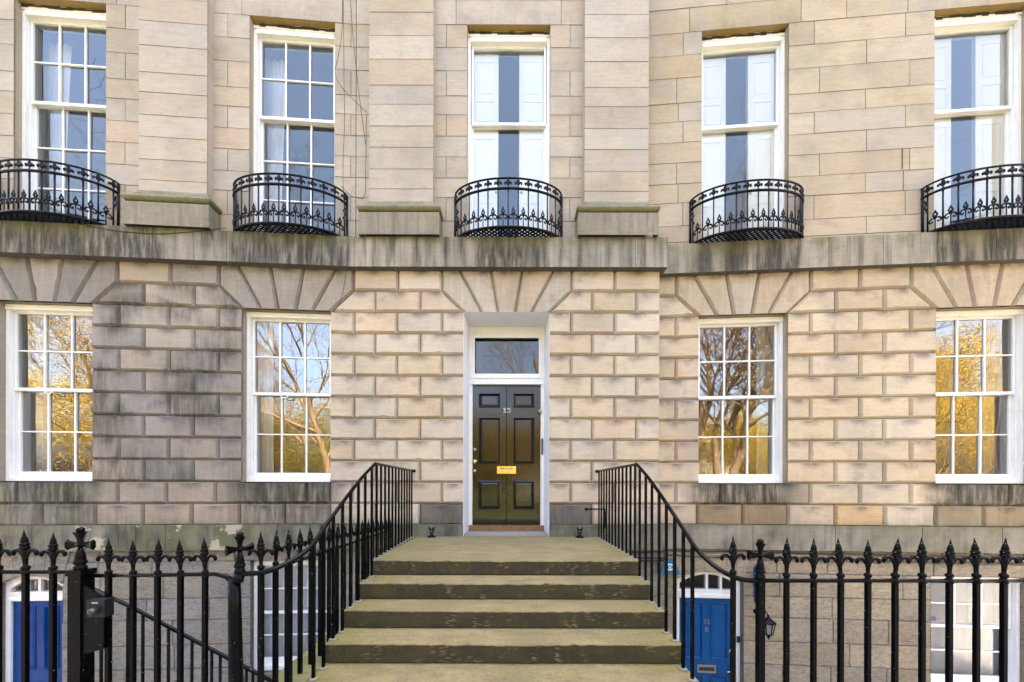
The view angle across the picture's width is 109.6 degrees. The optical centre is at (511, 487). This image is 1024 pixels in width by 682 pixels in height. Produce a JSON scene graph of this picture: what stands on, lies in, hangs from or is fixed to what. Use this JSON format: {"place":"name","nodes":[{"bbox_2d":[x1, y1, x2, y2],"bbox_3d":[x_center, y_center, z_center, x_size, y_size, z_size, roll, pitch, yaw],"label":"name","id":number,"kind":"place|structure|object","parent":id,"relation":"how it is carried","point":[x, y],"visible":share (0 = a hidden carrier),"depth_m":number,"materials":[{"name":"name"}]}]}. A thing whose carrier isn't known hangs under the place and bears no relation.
{"place":"outdoors","nodes":[
{"label":"outdoors","id":0,"kind":"place"},
{"bbox_2d":[145,680,176,681],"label":"basement stair","id":1,"kind":"object","parent":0,"point":[161,680],"visible":0.5,"depth_m":3.21,"materials":[{"name":"stone"}]},
{"bbox_2d":[95,588,271,681],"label":"stair handrail","id":2,"kind":"object","parent":1,"relation":"on","point":[191,639],"visible":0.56,"depth_m":2.64,"materials":[{"name":"black metal"}]},
{"label":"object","id":3,"kind":"structure","parent":0,"visible":0},
{"bbox_2d":[0,0,667,681],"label":"townhouse","id":4,"kind":"structure","parent":3,"relation":"on","point":[478,348],"depth_m":5.74,"materials":[{"name":"stone"}]},
{"bbox_2d":[13,601,62,681],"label":"basement door","id":5,"kind":"structure","parent":4,"relation":"in","point":[39,610],"depth_m":5.64,"materials":[{"name":"blue paint"}]},
{"bbox_2d":[5,304,92,480],"bbox_3d":[-7.209,-1.424,5.765,1.504,2.811,0.415,0,0,0],"label":"window","id":6,"kind":"structure","parent":4,"relation":"in","point":[28,392],"depth_m":5.71,"materials":[{"name":"white paint"}]},
{"bbox_2d":[21,3,105,218],"bbox_3d":[-7.058,-5.740,5.816,1.499,3.544,0.434,0,0,0],"label":"window","id":7,"kind":"structure","parent":4,"relation":"in","point":[55,105],"depth_m":5.75,"materials":[{"name":"white paint"}]},
{"bbox_2d":[69,221,224,233],"bbox_3d":[-5.637,-3.959,5.470,2.506,0.220,0.009,0,0,-4],"label":"cable","id":8,"kind":"object","parent":4,"relation":"attached to","point":[150,233],"visible":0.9,"depth_m":5.48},
{"bbox_2d":[248,560,326,681],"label":"basement window","id":9,"kind":"structure","parent":4,"relation":"in","point":[268,577],"depth_m":6.01,"materials":[{"name":"white paint"}]},
{"bbox_2d":[246,312,330,481],"bbox_3d":[-3.663,-1.415,5.991,1.504,2.811,0.407,0,0,0],"label":"window","id":10,"kind":"structure","parent":4,"relation":"in","point":[260,328],"depth_m":5.93,"materials":[{"name":"white paint"}]},
{"bbox_2d":[253,23,334,234],"bbox_3d":[-3.617,-5.731,6.042,1.499,3.544,0.439,0,0,0],"label":"window","id":11,"kind":"structure","parent":4,"relation":"in","point":[271,81],"depth_m":5.97,"materials":[{"name":"white paint"}]},
{"bbox_2d":[333,0,346,311],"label":"cable","id":12,"kind":"object","parent":4,"relation":"attached to","point":[343,149],"visible":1,"depth_m":5.68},
{"bbox_2d":[335,0,367,112],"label":"cable","id":13,"kind":"object","parent":4,"relation":"attached to","point":[338,55],"visible":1,"depth_m":5.68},
{"bbox_2d":[341,114,366,198],"bbox_3d":[-2.457,-5.203,5.612,0.361,1.342,0.058,0,0,-30],"label":"cable","id":14,"kind":"object","parent":4,"relation":"attached to","point":[365,167],"visible":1,"depth_m":5.68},
{"bbox_2d":[350,0,365,143],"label":"cable","id":15,"kind":"object","parent":4,"relation":"attached to","point":[356,71],"visible":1,"depth_m":5.68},
{"bbox_2d":[473,385,540,524],"bbox_3d":[-0.096,-0.571,6.337,1.191,2.452,0.115,0,0,0],"label":"front door","id":16,"kind":"structure","parent":4,"relation":"in","point":[506,419],"depth_m":6.35,"materials":[{"name":"black wood"}]},
{"bbox_2d":[468,32,549,236],"bbox_3d":[-0.055,-5.722,6.039,1.348,3.544,0.222,0,0,0],"label":"window","id":17,"kind":"structure","parent":4,"relation":"in","point":[485,49],"depth_m":6.09,"materials":[{"name":"white paint"}]},
{"bbox_2d":[584,508,605,527],"bbox_3d":[1.326,0.479,5.749,0.332,0.323,0.073,0,0,2],"label":"wall bracket","id":18,"kind":"object","parent":4,"relation":"attached to","point":[596,509],"depth_m":5.72,"materials":[{"name":"black metal"}]},
{"bbox_2d":[632,551,664,560],"bbox_3d":[2.199,1.097,5.780,0.572,0.167,0.024,0,0,-4],"label":"pipe run","id":19,"kind":"object","parent":4,"relation":"attached to","point":[655,558],"visible":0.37,"depth_m":5.77,"materials":[{"name":"grey metal"}]},
{"bbox_2d":[661,559,680,574],"bbox_3d":[2.546,1.268,5.787,0.394,0.281,0.126,0,0,0],"label":"alarm box","id":20,"kind":"object","parent":4,"relation":"attached to","point":[670,566],"visible":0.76,"depth_m":5.74,"materials":[{"name":"teal plastic"}]},
{"bbox_2d":[306,530,698,681],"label":"entrance steps","id":21,"kind":"structure","parent":3,"relation":"on","point":[571,609],"depth_m":3.23,"materials":[{"name":"stone"}]},
{"bbox_2d":[241,462,415,681],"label":"stair railing","id":22,"kind":"object","parent":21,"relation":"on","point":[312,546],"visible":0.93,"depth_m":3.46,"materials":[{"name":"black metal"}]},
{"bbox_2d":[427,527,435,537],"bbox_3d":[-1.262,0.692,5.660,0.133,0.169,0.140,0,0,0],"label":"boot scraper","id":23,"kind":"object","parent":21,"relation":"on","point":[431,535],"visible":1,"depth_m":5.65,"materials":[{"name":"black paint"}]},
{"bbox_2d":[464,530,547,535],"bbox_3d":[-0.096,0.840,6.061,1.388,0.180,0.519,0,0,0],"label":"door slab","id":24,"kind":"structure","parent":21,"relation":"in","point":[471,532],"depth_m":5.91,"materials":[{"name":"stone"}]},
{"bbox_2d":[575,527,583,537],"bbox_3d":[1.063,0.698,5.660,0.133,0.169,0.140,0,0,0],"label":"boot scraper","id":25,"kind":"object","parent":21,"relation":"on","point":[579,535],"visible":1,"depth_m":5.65,"materials":[{"name":"black paint"}]},
{"bbox_2d":[595,463,758,681],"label":"stair railing","id":26,"kind":"object","parent":21,"relation":"on","point":[693,549],"visible":0.94,"depth_m":3.46,"materials":[{"name":"black metal"}]},
{"bbox_2d":[627,0,1023,681],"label":"townhouse","id":27,"kind":"structure","parent":3,"relation":"on","point":[837,190],"depth_m":5.79,"materials":[{"name":"stone"}]},
{"bbox_2d":[679,597,729,681],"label":"basement door","id":28,"kind":"structure","parent":27,"relation":"in","point":[711,615],"depth_m":6.05,"materials":[{"name":"blue paint"}]},
{"bbox_2d":[698,316,782,482],"bbox_3d":[3.827,-1.396,6.107,1.527,2.811,0.407,0,0,0],"label":"window","id":29,"kind":"structure","parent":27,"relation":"in","point":[769,340],"depth_m":6.05,"materials":[{"name":"white paint"}]},
{"bbox_2d":[701,30,784,242],"bbox_3d":[3.800,-5.713,6.061,1.352,3.544,0.222,0,0,4],"label":"window","id":30,"kind":"structure","parent":27,"relation":"in","point":[764,52],"depth_m":6.09,"materials":[{"name":"white paint"}]},
{"bbox_2d":[753,565,755,602],"bbox_3d":[3.917,1.546,5.817,0.082,0.618,0.205,0,0,20],"label":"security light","id":31,"kind":"object","parent":27,"relation":"attached to","point":[754,568],"visible":0.29,"depth_m":5.75,"materials":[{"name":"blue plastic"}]},
{"bbox_2d":[753,609,776,639],"bbox_3d":[3.976,2.136,5.657,0.188,0.464,0.325,0,0,0],"label":"wall lantern","id":32,"kind":"object","parent":27,"relation":"attached to","point":[770,624],"depth_m":5.56,"materials":[{"name":"black paint"}]},
{"bbox_2d":[664,550,1018,557],"bbox_3d":[5.218,1.048,5.743,5.444,0.049,0.014,0,0,4],"label":"cable","id":33,"kind":"object","parent":27,"relation":"attached to","point":[824,553],"visible":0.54,"depth_m":5.76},
{"bbox_2d":[664,554,1023,563],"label":"cable","id":34,"kind":"object","parent":27,"relation":"attached to","point":[847,559],"visible":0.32,"depth_m":5.68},
{"bbox_2d":[668,553,1023,560],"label":"cable","id":35,"kind":"object","parent":27,"relation":"attached to","point":[779,555],"visible":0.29,"depth_m":5.81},
{"bbox_2d":[931,576,1019,681],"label":"basement window","id":36,"kind":"structure","parent":27,"relation":"in","point":[962,592],"depth_m":5.86,"materials":[{"name":"white paint"}]},
{"bbox_2d":[934,9,1021,227],"bbox_3d":[7.304,-5.704,5.795,1.352,3.544,0.222,0,0,4],"label":"window","id":37,"kind":"structure","parent":27,"relation":"in","point":[995,110],"depth_m":5.82,"materials":[{"name":"white paint"}]},
{"bbox_2d":[935,309,1023,483],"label":"window","id":38,"kind":"structure","parent":27,"relation":"in","point":[1000,435],"depth_m":5.79,"materials":[{"name":"white paint"}]},
{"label":"pavement","id":39,"kind":"structure","parent":0,"visible":0},
{"bbox_2d":[0,527,96,681],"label":"spiked fence","id":40,"kind":"object","parent":39,"relation":"on","point":[80,667],"visible":1,"depth_m":2.29,"materials":[{"name":"black metal"}]},
{"bbox_2d":[82,538,243,681],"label":"iron gate","id":41,"kind":"structure","parent":39,"relation":"on","point":[96,634],"depth_m":2.29,"materials":[{"name":"black metal"}]},
{"bbox_2d":[86,597,113,617],"bbox_3d":[-2.556,0.743,2.224,0.112,0.108,0.089,0,0,0],"label":"lock","id":42,"kind":"object","parent":41,"relation":"attached to","point":[99,607],"visible":1,"depth_m":2.21,"materials":[{"name":"grey metal"}]},
{"bbox_2d":[267,623,340,681],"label":"stone kerb","id":43,"kind":"structure","parent":39,"relation":"on","point":[305,676],"depth_m":2.84,"materials":[{"name":"beige stone"}]},
{"bbox_2d":[225,519,390,681],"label":"spiked fence","id":44,"kind":"object","parent":43,"relation":"on","point":[239,564],"visible":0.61,"depth_m":2.65,"materials":[{"name":"black metal"}]},
{"bbox_2d":[720,536,1023,681],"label":"spiked fence","id":45,"kind":"object","parent":39,"relation":"on","point":[949,560],"visible":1,"depth_m":2.29,"materials":[{"name":"black metal"}]}
]}

